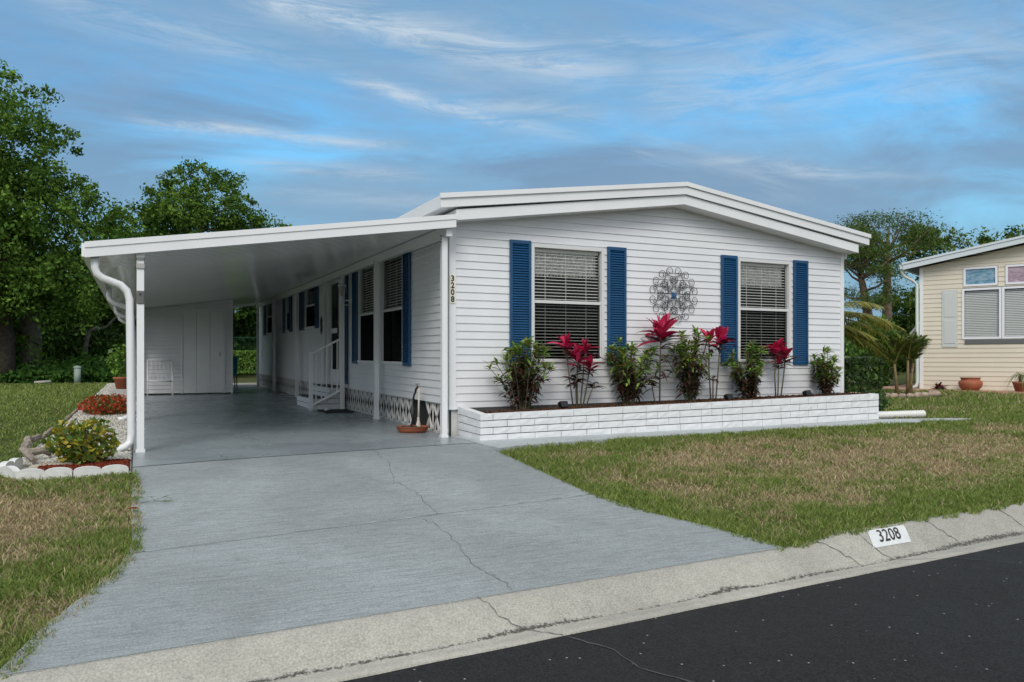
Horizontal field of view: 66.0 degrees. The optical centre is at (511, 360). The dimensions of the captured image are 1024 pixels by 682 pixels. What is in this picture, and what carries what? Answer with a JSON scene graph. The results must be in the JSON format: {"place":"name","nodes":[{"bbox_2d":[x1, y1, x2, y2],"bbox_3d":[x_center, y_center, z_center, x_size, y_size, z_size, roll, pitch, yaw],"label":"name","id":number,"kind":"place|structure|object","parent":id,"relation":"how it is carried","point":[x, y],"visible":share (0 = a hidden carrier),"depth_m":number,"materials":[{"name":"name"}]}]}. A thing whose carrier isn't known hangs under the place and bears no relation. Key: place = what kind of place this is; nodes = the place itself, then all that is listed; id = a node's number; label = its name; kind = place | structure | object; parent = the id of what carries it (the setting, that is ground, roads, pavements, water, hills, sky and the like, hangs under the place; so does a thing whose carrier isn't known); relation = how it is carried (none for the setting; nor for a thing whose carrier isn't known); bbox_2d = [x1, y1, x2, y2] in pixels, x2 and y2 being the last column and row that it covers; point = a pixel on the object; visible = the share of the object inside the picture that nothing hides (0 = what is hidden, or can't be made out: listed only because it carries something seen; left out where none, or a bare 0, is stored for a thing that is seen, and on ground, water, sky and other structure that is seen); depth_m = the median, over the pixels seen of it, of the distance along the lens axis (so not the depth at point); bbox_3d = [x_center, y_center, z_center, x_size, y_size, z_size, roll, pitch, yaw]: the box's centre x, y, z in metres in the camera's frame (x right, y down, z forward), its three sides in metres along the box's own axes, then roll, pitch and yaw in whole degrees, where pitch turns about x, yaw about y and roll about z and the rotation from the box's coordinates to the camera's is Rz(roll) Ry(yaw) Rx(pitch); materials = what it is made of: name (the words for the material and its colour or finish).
{"place":"outdoors","nodes":[
{"label":"outdoors","id":0,"kind":"place"},
{"bbox_2d":[19,383,132,472],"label":"white gravel","id":1,"kind":"structure","parent":0,"point":[120,427],"depth_m":10.85,"materials":[{"name":"gravel"}]},
{"bbox_2d":[0,458,22,468],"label":"scalloped edging","id":2,"kind":"object","parent":1,"relation":"on","point":[17,462],"visible":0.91,"depth_m":7.11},
{"bbox_2d":[19,446,51,462],"bbox_3d":[-4.703,0.902,7.801,0.271,0.112,1.125,0,0,-37],"label":"driftwood log","id":3,"kind":"object","parent":1,"relation":"on","point":[29,454],"visible":0.98,"depth_m":7.59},
{"bbox_2d":[21,434,42,447],"bbox_3d":[-5.314,0.887,8.717,0.118,0.126,1.198,0,0,-25],"label":"driftwood log","id":4,"kind":"object","parent":3,"relation":"on","point":[28,441],"visible":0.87,"depth_m":8.55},
{"bbox_2d":[28,461,72,468],"bbox_3d":[-4.245,0.975,7.311,0.388,0.050,0.242,0,0,-25],"label":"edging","id":5,"kind":"object","parent":1,"relation":"on","point":[40,464],"visible":0.38,"depth_m":7.27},
{"bbox_2d":[39,424,61,441],"bbox_3d":[-6.237,0.944,10.716,0.089,0.075,2.792,0,0,-24],"label":"driftwood log","id":6,"kind":"object","parent":1,"relation":"on","point":[47,432],"visible":0.43,"depth_m":10.07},
{"bbox_2d":[64,408,77,420],"bbox_3d":[-7.811,0.939,14.114,0.080,0.089,4.100,0,0,-25],"label":"driftwood log","id":7,"kind":"object","parent":1,"relation":"on","point":[68,417],"visible":0.53,"depth_m":13.12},
{"bbox_2d":[37,458,130,470],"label":"red mulch","id":8,"kind":"object","parent":1,"relation":"on","point":[123,461],"visible":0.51,"depth_m":7.27,"materials":[{"name":"wood"}]},
{"bbox_2d":[40,416,120,464],"bbox_3d":[-4.054,0.778,7.440,0.671,0.494,0.572,0,0,-25],"label":"yellow croton","id":9,"kind":"object","parent":8,"relation":"on","point":[78,444],"visible":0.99,"depth_m":7.33,"materials":[{"name":"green plant"}]},
{"bbox_2d":[78,393,126,415],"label":"red flower bush","id":10,"kind":"object","parent":1,"relation":"on","point":[102,404],"visible":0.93,"depth_m":13.39,"materials":[{"name":"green plant"}]},
{"bbox_2d":[109,389,126,397],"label":"stone block","id":11,"kind":"structure","parent":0,"point":[119,391],"depth_m":18.36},
{"bbox_2d":[113,377,126,388],"bbox_3d":[-9.198,0.535,18.603,0.380,0.270,0.374,0,0,-25],"label":"plant pot","id":12,"kind":"object","parent":11,"relation":"on","point":[120,382],"visible":0.77,"depth_m":18.47,"materials":[{"name":"ceramic"}]},
{"bbox_2d":[104,344,136,376],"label":"sapling bush","id":13,"kind":"object","parent":12,"relation":"in","point":[120,364],"visible":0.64,"depth_m":24.23,"materials":[{"name":"green plant"}]},
{"bbox_2d":[196,383,256,385],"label":"back patio","id":14,"kind":"structure","parent":0,"point":[246,384],"depth_m":26.82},
{"bbox_2d":[133,386,474,466],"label":"carport floor","id":15,"kind":"structure","parent":0,"point":[239,422],"depth_m":10.93,"materials":[{"name":"paint"}]},
{"bbox_2d":[147,360,172,396],"bbox_3d":[-8.701,0.440,19.514,0.586,0.903,0.644,0,0,-25],"label":"metal garden chair","id":16,"kind":"object","parent":15,"relation":"on","point":[151,380],"visible":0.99,"depth_m":19.63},
{"bbox_2d":[144,299,232,393],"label":"storage shed","id":17,"kind":"structure","parent":15,"relation":"on","point":[169,333],"depth_m":20.26,"materials":[{"name":"white plastic"}]},
{"bbox_2d":[183,310,222,392],"bbox_3d":[-7.973,-0.216,20.386,0.967,2.115,0.050,0,0,-25],"label":"door","id":18,"kind":"structure","parent":17,"relation":"in","point":[209,323],"depth_m":20.39,"materials":[{"name":"white metal"}]},
{"bbox_2d":[233,356,237,388],"bbox_3d":[-8.604,0.371,23.991,0.437,0.981,0.775,0,0,-25],"label":"teal chair","id":19,"kind":"object","parent":15,"relation":"on","point":[235,360],"visible":0.4,"depth_m":23.78,"materials":[{"name":"teal"}]},
{"bbox_2d":[81,214,456,452],"bbox_3d":[-6.338,-0.482,16.962,4.140,2.964,17.677,0,0,-25],"label":"carport","id":20,"kind":"object","parent":15,"relation":"on","point":[258,268],"visible":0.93,"depth_m":10.54,"materials":[{"name":"white metal"}]},
{"bbox_2d":[297,338,339,409],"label":"entry steps","id":21,"kind":"structure","parent":15,"relation":"on","point":[323,396],"depth_m":15.00,"materials":[{"name":"grey"}]},
{"bbox_2d":[317,409,354,412],"bbox_3d":[-3.237,0.931,14.487,0.520,0.018,0.750,0,0,-25],"label":"door mat","id":22,"kind":"object","parent":15,"relation":"on","point":[337,411],"depth_m":14.26,"materials":[{"name":"black"}]},
{"bbox_2d":[396,425,428,432],"bbox_3d":[-1.352,0.935,10.727,0.450,0.087,0.450,0,0,-25],"label":"plant saucer","id":23,"kind":"object","parent":15,"relation":"on","point":[410,429],"visible":1,"depth_m":10.57,"materials":[{"name":"ceramic"}]},
{"bbox_2d":[414,384,420,426],"bbox_3d":[-1.316,0.632,10.907,0.080,0.615,0.211,0,0,-25],"label":"water standpipe","id":24,"kind":"object","parent":23,"relation":"on","point":[418,423],"visible":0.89,"depth_m":10.84,"materials":[{"name":"plastic"}]},
{"bbox_2d":[410,392,415,425],"bbox_3d":[-1.362,0.662,10.909,0.063,0.462,0.318,0,0,-2],"label":"garden hose","id":25,"kind":"object","parent":24,"relation":"attached to","point":[411,424],"visible":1,"depth_m":11.01,"materials":[{"name":"black rubber"}]},
{"bbox_2d":[0,443,783,675],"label":"driveway","id":26,"kind":"structure","parent":0,"point":[375,558],"depth_m":5.39,"materials":[{"name":"concrete"}]},
{"bbox_2d":[124,496,171,504],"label":"driveway weed","id":27,"kind":"object","parent":26,"relation":"on","point":[151,497],"visible":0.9,"depth_m":6.15,"materials":[{"name":"green plant"}]},
{"bbox_2d":[0,371,1023,668],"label":"ground","id":28,"kind":"structure","parent":0,"point":[254,379],"depth_m":8.30,"materials":[{"name":"plant"}]},
{"bbox_2d":[0,465,19,478],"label":"scalloped edging","id":29,"kind":"object","parent":28,"relation":"on","point":[11,470],"visible":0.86,"depth_m":6.71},
{"bbox_2d":[7,198,55,368],"bbox_3d":[-17.656,-2.932,28.946,2.185,7.592,1.330,0,0,-25],"label":"bare trunk","id":30,"kind":"object","parent":28,"relation":"on","point":[30,339],"visible":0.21,"depth_m":28.89,"materials":[{"name":"plant"}]},
{"bbox_2d":[34,380,51,383],"bbox_3d":[-16.500,0.786,27.756,0.506,0.166,0.431,0,0,-25],"label":"flat stone","id":31,"kind":"object","parent":28,"relation":"on","point":[46,381],"visible":0.61,"depth_m":27.61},
{"bbox_2d":[15,467,72,480],"bbox_3d":[-4.008,0.989,6.765,0.420,0.129,0.055,0,0,-23],"label":"scalloped edging","id":32,"kind":"object","parent":28,"relation":"on","point":[34,473],"visible":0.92,"depth_m":6.75,"materials":[{"name":"concrete"}]},
{"bbox_2d":[14,332,115,344],"bbox_3d":[-23.700,-0.109,28.931,18.753,1.992,0.056,0,0,-26],"label":"chain fence","id":33,"kind":"object","parent":28,"relation":"on","point":[70,333],"visible":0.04,"depth_m":31.82,"materials":[{"name":"teal"}]},
{"bbox_2d":[12,233,123,348],"bbox_3d":[-20.386,-2.394,35.237,7.150,7.033,5.788,0,0,-25],"label":"tree","id":34,"kind":"object","parent":28,"relation":"on","point":[84,273],"visible":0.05,"depth_m":34.80,"materials":[{"name":"green plant"}]},
{"bbox_2d":[0,351,136,382],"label":"undergrowth","id":35,"kind":"object","parent":28,"relation":"on","point":[94,368],"visible":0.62,"depth_m":28.93,"materials":[{"name":"plant"}]},
{"bbox_2d":[0,59,147,382],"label":"oak tree","id":36,"kind":"object","parent":28,"relation":"on","point":[21,225],"visible":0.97,"depth_m":27.03,"materials":[{"name":"green plant"}]},
{"bbox_2d":[11,299,136,362],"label":"shade shrubs","id":37,"kind":"object","parent":28,"relation":"on","point":[96,343],"visible":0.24,"depth_m":30.93,"materials":[{"name":"plant"}]},
{"bbox_2d":[0,382,148,679],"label":"lawn grass","id":38,"kind":"structure","parent":28,"relation":"on","point":[72,548],"depth_m":5.35,"materials":[{"name":"plant"}]},
{"bbox_2d":[73,366,80,382],"bbox_3d":[-15.638,0.505,28.387,0.260,0.630,0.247,0,0,-25],"label":"utility stub","id":39,"kind":"object","parent":28,"relation":"on","point":[77,373],"visible":0.92,"depth_m":28.30,"materials":[{"name":"grey"}]},
{"bbox_2d":[81,316,116,356],"bbox_3d":[-15.919,-1.099,30.953,1.828,3.812,0.212,0,0,-29],"label":"bare trunk","id":40,"kind":"object","parent":28,"relation":"on","point":[88,334],"visible":0.56,"depth_m":30.63,"materials":[{"name":"grey plant"}]},
{"bbox_2d":[73,464,128,478],"bbox_3d":[-3.617,0.993,6.950,0.430,0.129,0.055,0,0,-27],"label":"scalloped edging","id":41,"kind":"object","parent":28,"relation":"on","point":[86,470],"visible":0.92,"depth_m":6.92,"materials":[{"name":"concrete"}]},
{"bbox_2d":[59,250,196,343],"bbox_3d":[-18.404,-2.197,37.793,6.971,6.875,5.724,0,0,-25],"label":"tree","id":42,"kind":"object","parent":28,"relation":"on","point":[114,315],"visible":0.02,"depth_m":35.79,"materials":[{"name":"green plant"}]},
{"bbox_2d":[13,314,256,374],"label":"thicket","id":43,"kind":"object","parent":28,"relation":"on","point":[240,340],"visible":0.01,"depth_m":40.76,"materials":[{"name":"plant"}]},
{"bbox_2d":[80,156,291,318],"bbox_3d":[-14.306,-4.202,36.417,9.900,10.163,5.731,0,0,-25],"label":"oak tree","id":44,"kind":"object","parent":28,"relation":"on","point":[156,216],"visible":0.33,"depth_m":35.20,"materials":[{"name":"green plant"}]},
{"bbox_2d":[196,349,256,376],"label":"box hedge","id":45,"kind":"object","parent":28,"relation":"on","point":[239,354],"visible":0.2,"depth_m":36.49,"materials":[{"name":"green plant"}]},
{"bbox_2d":[196,305,256,361],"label":"tree","id":46,"kind":"object","parent":28,"relation":"on","point":[250,320],"visible":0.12,"depth_m":41.82,"materials":[{"name":"green plant"}]},
{"bbox_2d":[196,337,256,375],"bbox_3d":[-11.698,-0.145,39.556,10.582,1.996,0.056,0,0,-30],"label":"chain fence","id":47,"kind":"object","parent":28,"relation":"on","point":[245,347],"visible":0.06,"depth_m":38.76,"materials":[{"name":"teal"}]},
{"bbox_2d":[0,503,1023,681],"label":"kerb","id":48,"kind":"structure","parent":28,"relation":"on","point":[351,648],"depth_m":4.34,"materials":[{"name":"concrete"}]},
{"bbox_2d":[868,525,910,547],"bbox_3d":[2.871,1.340,6.009,0.527,0.096,0.125,0,0,-29],"label":"kerb number","id":49,"kind":"object","parent":48,"relation":"on","point":[882,537],"visible":1,"depth_m":6.00,"materials":[{"name":"paint"}]},
{"bbox_2d":[259,182,870,435],"bbox_3d":[-1.477,-0.853,19.814,7.540,3.706,18.635,0,0,-25],"label":"mobile home","id":50,"kind":"object","parent":28,"relation":"on","point":[545,266],"visible":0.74,"depth_m":11.62,"materials":[{"name":"white plastic"}]},
{"bbox_2d":[266,303,289,334],"bbox_3d":[-7.065,-1.306,24.154,0.743,1.041,1.120,0,0,-25],"label":"window","id":51,"kind":"structure","parent":50,"relation":"in","point":[269,323],"depth_m":24.45,"materials":[{"name":"white"}]},
{"bbox_2d":[285,297,311,331],"bbox_3d":[-5.688,-1.281,21.255,0.743,1.037,0.600,0,0,-25],"label":"window","id":52,"kind":"structure","parent":50,"relation":"in","point":[286,299],"depth_m":21.33,"materials":[{"name":"white"}]},
{"bbox_2d":[304,288,313,328],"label":"window","id":53,"kind":"structure","parent":50,"relation":"in","point":[309,294],"depth_m":18.88,"materials":[{"name":"white"}]},
{"bbox_2d":[320,316,322,333],"bbox_3d":[-4.150,-0.760,17.181,0.022,0.400,0.245,0,0,-25],"label":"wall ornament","id":54,"kind":"object","parent":50,"relation":"attached to","point":[321,325],"depth_m":17.15,"materials":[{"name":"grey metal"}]},
{"bbox_2d":[330,279,338,380],"bbox_3d":[-3.626,-0.628,16.123,0.080,2.077,0.916,0,0,-25],"label":"door","id":55,"kind":"structure","parent":50,"relation":"in","point":[334,291],"depth_m":16.23,"materials":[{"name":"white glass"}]},
{"bbox_2d":[338,279,351,306],"bbox_3d":[-3.129,-1.260,14.754,0.268,0.520,0.164,0,0,-25],"label":"wall lantern","id":56,"kind":"object","parent":50,"relation":"attached to","point":[341,284],"depth_m":14.72,"materials":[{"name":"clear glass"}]},
{"bbox_2d":[357,266,373,362],"bbox_3d":[-2.210,-0.841,13.929,0.743,1.792,1.260,0,0,-25],"label":"window","id":57,"kind":"structure","parent":50,"relation":"in","point":[365,276],"depth_m":14.20,"materials":[{"name":"white"}]},
{"bbox_2d":[379,255,401,364],"bbox_3d":[-1.588,-0.829,12.619,0.743,1.792,1.220,0,0,-25],"label":"window","id":58,"kind":"structure","parent":50,"relation":"in","point":[391,270],"depth_m":12.82,"materials":[{"name":"white"}]},
{"bbox_2d":[450,275,454,302],"bbox_3d":[-0.767,-0.917,10.179,0.070,0.365,0.014,0,0,-25],"label":"house number sign","id":59,"kind":"object","parent":50,"relation":"attached to","point":[452,288],"visible":1,"depth_m":10.17,"materials":[{"name":"beige"}]},
{"bbox_2d":[531,243,605,361],"bbox_3d":[0.634,-0.782,11.237,1.175,1.608,0.743,0,0,-25],"label":"window","id":60,"kind":"structure","parent":50,"relation":"in","point":[568,282],"depth_m":11.20,"materials":[{"name":"white"}]},
{"bbox_2d":[650,267,697,322],"bbox_3d":[2.398,-0.960,11.666,0.869,0.828,0.019,0,0,-25],"label":"scroll medallion","id":61,"kind":"object","parent":50,"relation":"attached to","point":[672,293],"visible":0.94,"depth_m":11.67,"materials":[{"name":"grey metal"}]},
{"bbox_2d":[738,258,791,361],"bbox_3d":[3.839,-0.782,12.758,1.110,1.608,0.743,0,0,-25],"label":"window","id":62,"kind":"structure","parent":50,"relation":"in","point":[764,286],"depth_m":12.68,"materials":[{"name":"white"}]},
{"bbox_2d":[496,408,1023,551],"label":"front lawn grass","id":63,"kind":"structure","parent":28,"relation":"on","point":[994,484],"depth_m":8.00,"materials":[{"name":"plant"}]},
{"bbox_2d":[844,355,885,408],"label":"clipped bush","id":64,"kind":"object","parent":28,"relation":"on","point":[863,372],"visible":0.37,"depth_m":14.11,"materials":[{"name":"green plant"}]},
{"bbox_2d":[854,389,891,410],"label":"creeper clump","id":65,"kind":"object","parent":28,"relation":"on","point":[882,405],"visible":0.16,"depth_m":13.80,"materials":[{"name":"green plant"}]},
{"bbox_2d":[844,320,902,345],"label":"distant woods","id":66,"kind":"object","parent":28,"relation":"on","point":[845,342],"depth_m":68.26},
{"bbox_2d":[844,301,903,362],"bbox_3d":[6.973,-0.657,19.447,4.660,3.113,3.884,0,0,-25],"label":"date palm","id":67,"kind":"object","parent":28,"relation":"on","point":[851,331],"visible":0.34,"depth_m":18.92,"materials":[{"name":"green plant"}]},
{"bbox_2d":[844,314,904,385],"bbox_3d":[10.707,-0.283,23.285,1.768,2.233,1.730,0,0,-25],"label":"leafy shrub","id":68,"kind":"object","parent":28,"relation":"on","point":[887,366],"visible":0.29,"depth_m":23.04,"materials":[{"name":"green plant"}]},
{"bbox_2d":[832,221,923,325],"bbox_3d":[16.148,-2.904,36.225,4.906,7.190,5.303,0,0,31],"label":"pine tree","id":69,"kind":"object","parent":28,"relation":"on","point":[865,255],"visible":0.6,"depth_m":35.77,"materials":[{"name":"green plant"}]},
{"bbox_2d":[844,341,919,371],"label":"thicket","id":70,"kind":"object","parent":28,"relation":"on","point":[898,368],"visible":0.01,"depth_m":43.55,"materials":[{"name":"green plant"}]},
{"bbox_2d":[890,393,898,397],"bbox_3d":[8.472,0.791,17.483,0.252,0.140,0.144,0,0,-25],"label":"edging stone","id":71,"kind":"object","parent":28,"relation":"on","point":[892,395],"visible":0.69,"depth_m":17.43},
{"bbox_2d":[875,285,919,372],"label":"broadleaf tree","id":72,"kind":"object","parent":28,"relation":"on","point":[907,323],"visible":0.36,"depth_m":41.11,"materials":[{"name":"green plant"}]},
{"bbox_2d":[836,207,960,370],"bbox_3d":[17.759,-3.397,37.956,5.714,8.143,5.914,0,0,-25],"label":"pine tree","id":73,"kind":"object","parent":28,"relation":"on","point":[916,233],"visible":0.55,"depth_m":37.51,"materials":[{"name":"green plant"}]},
{"bbox_2d":[906,393,913,397],"bbox_3d":[8.793,0.780,17.412,0.218,0.120,0.125,0,0,-25],"label":"edging stone","id":74,"kind":"object","parent":28,"relation":"on","point":[911,395],"visible":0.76,"depth_m":17.36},
{"bbox_2d":[914,392,922,397],"bbox_3d":[8.978,0.774,17.434,0.268,0.150,0.153,0,0,-25],"label":"edging stone","id":75,"kind":"object","parent":28,"relation":"on","point":[919,394],"visible":0.72,"depth_m":17.37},
{"bbox_2d":[893,225,975,320],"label":"broadleaf tree","id":76,"kind":"object","parent":28,"relation":"on","point":[945,248],"visible":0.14,"depth_m":41.52,"materials":[{"name":"green plant"}]},
{"bbox_2d":[972,224,1023,245],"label":"broadleaf tree","id":77,"kind":"object","parent":28,"relation":"on","point":[982,239],"visible":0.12,"depth_m":39.69,"materials":[{"name":"green plant"}]},
{"bbox_2d":[0,0,1023,326],"label":"sky","id":78,"kind":"structure","parent":0,"point":[330,111],"materials":[{"name":"blue"}]},
{"bbox_2d":[342,542,1023,681],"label":"road","id":79,"kind":"structure","parent":0,"point":[959,618],"depth_m":4.08,"materials":[{"name":"asphalt"}]},
{"bbox_2d":[453,418,970,450],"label":"front walk","id":80,"kind":"structure","parent":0,"point":[501,444],"depth_m":10.30,"materials":[{"name":"paint"}]},
{"bbox_2d":[458,392,878,440],"bbox_3d":[2.684,0.770,11.436,7.172,0.459,0.782,0,0,-25],"label":"brick planter","id":81,"kind":"object","parent":80,"relation":"on","point":[476,423],"visible":0.91,"depth_m":10.83,"materials":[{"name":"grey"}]},
{"bbox_2d":[483,392,868,412],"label":"planter mulch","id":82,"kind":"object","parent":81,"relation":"on","point":[666,402],"visible":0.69,"depth_m":11.17,"materials":[{"name":"wood"}]},
{"bbox_2d":[485,334,557,409],"bbox_3d":[0.133,0.216,10.257,1.046,1.098,0.664,0,0,-25],"label":"croton shrub","id":83,"kind":"object","parent":82,"relation":"on","point":[522,376],"visible":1,"depth_m":10.19,"materials":[{"name":"green plant"}]},
{"bbox_2d":[558,401,568,408],"bbox_3d":[0.677,0.614,10.406,0.127,0.158,0.097,0,0,-25],"label":"garden spotlight","id":84,"kind":"object","parent":82,"relation":"on","point":[563,404],"visible":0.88,"depth_m":10.37,"materials":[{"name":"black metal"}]},
{"bbox_2d":[549,333,604,406],"bbox_3d":[0.906,0.192,10.658,0.900,1.123,0.540,0,0,-25],"label":"ti plant","id":85,"kind":"object","parent":82,"relation":"on","point":[576,356],"visible":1,"depth_m":10.66,"materials":[{"name":"red plant"}]},
{"bbox_2d":[603,335,665,404],"bbox_3d":[1.715,0.197,11.026,0.906,1.086,0.640,0,0,1],"label":"croton shrub","id":86,"kind":"object","parent":82,"relation":"on","point":[631,384],"visible":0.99,"depth_m":10.94,"materials":[{"name":"green plant"}]},
{"bbox_2d":[636,312,683,402],"bbox_3d":[2.096,0.021,11.255,0.786,1.420,0.803,0,0,-25],"label":"ti plant","id":87,"kind":"object","parent":82,"relation":"on","point":[663,325],"visible":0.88,"depth_m":11.21,"materials":[{"name":"red plant"}]},
{"bbox_2d":[661,325,716,401],"bbox_3d":[2.539,0.104,11.397,0.712,1.238,0.736,0,0,25],"label":"croton shrub","id":88,"kind":"object","parent":82,"relation":"on","point":[690,382],"visible":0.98,"depth_m":11.40,"materials":[{"name":"green plant"}]},
{"bbox_2d":[698,326,743,399],"bbox_3d":[3.027,0.104,11.649,0.804,1.223,0.512,0,0,-25],"label":"ti plant","id":89,"kind":"object","parent":82,"relation":"on","point":[721,334],"visible":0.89,"depth_m":11.65,"materials":[{"name":"red plant"}]},
{"bbox_2d":[723,394,733,399],"bbox_3d":[3.198,0.572,11.648,0.127,0.158,0.097,0,0,-25],"label":"garden spotlight","id":90,"kind":"object","parent":82,"relation":"on","point":[728,396],"visible":0.9,"depth_m":11.62,"materials":[{"name":"black metal"}]},
{"bbox_2d":[720,340,768,398],"bbox_3d":[3.515,0.188,11.922,0.753,1.036,0.714,0,0,0],"label":"croton shrub","id":91,"kind":"object","parent":82,"relation":"on","point":[739,375],"visible":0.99,"depth_m":11.86,"materials":[{"name":"green plant"}]},
{"bbox_2d":[760,338,801,396],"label":"ti plant","id":92,"kind":"object","parent":82,"relation":"on","point":[777,347],"visible":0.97,"depth_m":12.18,"materials":[{"name":"red plant"}]},
{"bbox_2d":[802,390,811,395],"bbox_3d":[4.626,0.547,12.370,0.127,0.158,0.097,0,0,-25],"label":"garden spotlight","id":93,"kind":"object","parent":82,"relation":"on","point":[807,393],"visible":0.82,"depth_m":12.34,"materials":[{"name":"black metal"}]},
{"bbox_2d":[808,345,842,394],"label":"croton shrub","id":94,"kind":"object","parent":82,"relation":"on","point":[828,381],"visible":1,"depth_m":12.61,"materials":[{"name":"green plant"}]},
{"bbox_2d":[879,410,925,418],"bbox_3d":[6.472,0.915,13.257,1.170,0.132,0.129,0,0,-20],"label":"drain pipe","id":95,"kind":"object","parent":80,"relation":"on","point":[901,414],"visible":0.83,"depth_m":13.24,"materials":[{"name":"white"}]},
{"bbox_2d":[858,387,1023,418],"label":"side lawn grass","id":96,"kind":"structure","parent":0,"point":[974,398],"depth_m":15.82,"materials":[{"name":"plant"}]},
{"bbox_2d":[882,383,1023,394],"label":"brick path","id":97,"kind":"structure","parent":0,"point":[901,387],"depth_m":19.51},
{"bbox_2d":[929,382,948,389],"bbox_3d":[10.636,0.648,19.625,0.538,0.235,0.349,0,0,-25],"label":"red bromeliad","id":98,"kind":"object","parent":97,"relation":"on","point":[938,386],"visible":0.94,"depth_m":19.58,"materials":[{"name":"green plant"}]},
{"bbox_2d":[958,377,982,390],"bbox_3d":[11.121,0.575,19.142,0.524,0.310,0.524,0,0,-25],"label":"terracotta urn","id":99,"kind":"object","parent":97,"relation":"on","point":[971,383],"visible":0.91,"depth_m":18.96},
{"bbox_2d":[1002,372,1023,392],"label":"potted ponytail","id":100,"kind":"object","parent":97,"relation":"on","point":[1019,386],"visible":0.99,"depth_m":18.30},
{"bbox_2d":[900,235,1023,390],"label":"neighbour house","id":101,"kind":"structure","parent":0,"point":[970,323],"depth_m":19.48,"materials":[{"name":"beige plastic"}]},
{"bbox_2d":[963,266,997,286],"bbox_3d":[11.481,-2.055,19.340,0.730,0.470,0.060,0,0,39],"label":"window","id":102,"kind":"structure","parent":101,"relation":"in","point":[985,275],"depth_m":19.33,"materials":[{"name":"white"}]},
{"bbox_2d":[962,287,1001,338],"bbox_3d":[11.618,-1.145,19.468,0.840,1.250,0.430,0,0,39],"label":"window","id":103,"kind":"structure","parent":101,"relation":"in","point":[981,307],"depth_m":19.43,"materials":[{"name":"white"}]},
{"bbox_2d":[1002,286,1023,338],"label":"window","id":104,"kind":"structure","parent":101,"relation":"in","point":[1012,296],"depth_m":19.00,"materials":[{"name":"white"}]},
{"bbox_2d":[1005,264,1023,284],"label":"window","id":105,"kind":"structure","parent":101,"relation":"in","point":[1014,274],"depth_m":18.88,"materials":[{"name":"white"}]},
{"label":"palm mulch","id":106,"kind":"object","parent":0,"visible":0},
{"bbox_2d":[876,332,931,393],"bbox_3d":[8.991,0.080,17.938,1.561,1.450,0.873,0,0,-25],"label":"christmas palm","id":107,"kind":"object","parent":106,"relation":"on","point":[908,344],"visible":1,"depth_m":17.88,"materials":[{"name":"green"}]}
]}

